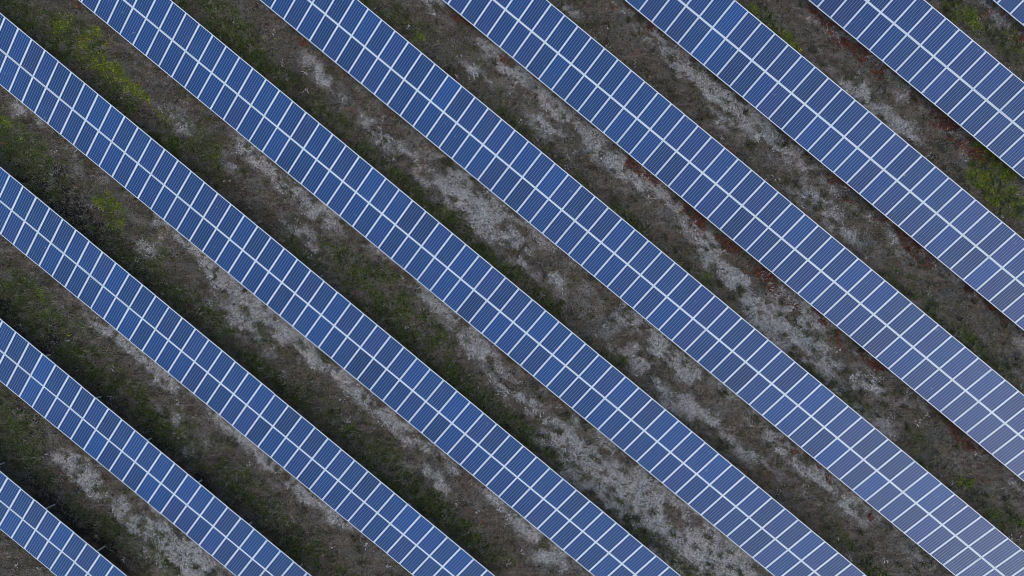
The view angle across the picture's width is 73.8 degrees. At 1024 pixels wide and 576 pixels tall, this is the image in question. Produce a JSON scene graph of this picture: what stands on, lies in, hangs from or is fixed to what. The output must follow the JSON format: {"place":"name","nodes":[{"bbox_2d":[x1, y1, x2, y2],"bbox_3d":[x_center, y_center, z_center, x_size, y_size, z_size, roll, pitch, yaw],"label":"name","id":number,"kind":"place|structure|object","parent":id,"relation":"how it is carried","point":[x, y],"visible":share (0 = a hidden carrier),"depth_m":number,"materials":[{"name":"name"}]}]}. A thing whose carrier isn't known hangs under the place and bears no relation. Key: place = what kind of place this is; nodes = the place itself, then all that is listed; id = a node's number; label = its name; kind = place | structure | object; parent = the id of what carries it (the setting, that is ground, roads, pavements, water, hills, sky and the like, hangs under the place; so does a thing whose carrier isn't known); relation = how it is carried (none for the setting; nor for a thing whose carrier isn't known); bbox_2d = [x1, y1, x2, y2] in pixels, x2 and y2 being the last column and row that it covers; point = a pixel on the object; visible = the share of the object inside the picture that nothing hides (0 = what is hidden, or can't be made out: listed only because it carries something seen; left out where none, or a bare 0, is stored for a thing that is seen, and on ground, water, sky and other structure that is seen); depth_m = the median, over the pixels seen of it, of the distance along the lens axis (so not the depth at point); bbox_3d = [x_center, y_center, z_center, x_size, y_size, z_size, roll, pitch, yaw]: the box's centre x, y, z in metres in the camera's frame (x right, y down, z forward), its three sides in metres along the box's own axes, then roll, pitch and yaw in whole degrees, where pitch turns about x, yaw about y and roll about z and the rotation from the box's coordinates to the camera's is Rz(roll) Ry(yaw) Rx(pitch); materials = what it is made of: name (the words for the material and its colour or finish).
{"place":"outdoors","nodes":[
{"label":"outdoors","id":0,"kind":"place"},
{"bbox_2d":[0,0,1023,575],"bbox_3d":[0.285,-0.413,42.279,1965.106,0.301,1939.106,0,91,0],"label":"ground","id":1,"kind":"structure","parent":0,"point":[266,204],"depth_m":42.27,"materials":[{"name":"soil"}]},
{"bbox_2d":[0,462,126,575],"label":"solar array","id":2,"kind":"object","parent":1,"relation":"on","point":[45,537],"visible":0.97,"depth_m":41.11,"materials":[{"name":"glass"}]},
{"bbox_2d":[0,319,310,575],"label":"solar array","id":3,"kind":"object","parent":1,"relation":"on","point":[119,448],"visible":0.99,"depth_m":41.10,"materials":[{"name":"glass"}]},
{"bbox_2d":[0,167,494,575],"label":"solar array","id":4,"kind":"object","parent":1,"relation":"on","point":[126,304],"visible":1,"depth_m":41.03,"materials":[{"name":"glass"}]},
{"bbox_2d":[0,13,680,575],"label":"solar array","id":5,"kind":"object","parent":1,"relation":"on","point":[240,247],"visible":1,"depth_m":40.96,"materials":[{"name":"glass"}]},
{"bbox_2d":[79,0,866,575],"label":"solar array","id":6,"kind":"object","parent":1,"relation":"on","point":[349,186],"visible":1,"depth_m":40.91,"materials":[{"name":"glass"}]},
{"bbox_2d":[0,0,1023,575],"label":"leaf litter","id":7,"kind":"object","parent":1,"relation":"on","point":[324,404],"visible":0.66,"depth_m":42.26,"materials":[{"name":"brown plant"}]},
{"bbox_2d":[0,1,1023,527],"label":"moss","id":8,"kind":"object","parent":1,"relation":"on","point":[790,35],"visible":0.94,"depth_m":42.09,"materials":[{"name":"green plant"}]},
{"bbox_2d":[0,0,1023,569],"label":"weeds","id":9,"kind":"object","parent":1,"relation":"on","point":[920,248],"visible":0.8,"depth_m":42.11,"materials":[{"name":"plant"}]},
{"bbox_2d":[260,0,1023,575],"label":"solar array","id":10,"kind":"object","parent":1,"relation":"on","point":[728,346],"visible":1,"depth_m":40.84,"materials":[{"name":"glass"}]},
{"bbox_2d":[443,0,1023,480],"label":"solar array","id":11,"kind":"object","parent":1,"relation":"on","point":[893,330],"visible":1,"depth_m":40.79,"materials":[{"name":"glass"}]},
{"bbox_2d":[625,0,1023,329],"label":"solar array","id":12,"kind":"object","parent":1,"relation":"on","point":[931,208],"visible":1,"depth_m":40.72,"materials":[{"name":"glass"}]},
{"bbox_2d":[809,0,1023,177],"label":"solar array","id":13,"kind":"object","parent":1,"relation":"on","point":[961,78],"visible":1,"depth_m":40.70,"materials":[{"name":"glass"}]},
{"bbox_2d":[993,0,1023,25],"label":"solar array","id":14,"kind":"object","parent":1,"relation":"on","point":[1014,9],"visible":0.92,"depth_m":41.05,"materials":[{"name":"glass"}]},
{"bbox_2d":[0,0,1023,575],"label":"coarse grass","id":15,"kind":"structure","parent":0,"point":[338,126],"depth_m":42.22,"materials":[{"name":"green plant"}]},
{"bbox_2d":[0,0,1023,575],"bbox_3d":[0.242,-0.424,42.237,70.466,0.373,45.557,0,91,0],"label":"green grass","id":16,"kind":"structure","parent":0,"point":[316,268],"depth_m":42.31,"materials":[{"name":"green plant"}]},
{"bbox_2d":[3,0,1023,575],"bbox_3d":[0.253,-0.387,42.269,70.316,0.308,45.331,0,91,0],"label":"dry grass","id":17,"kind":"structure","parent":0,"point":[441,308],"depth_m":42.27,"materials":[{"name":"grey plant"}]}
]}

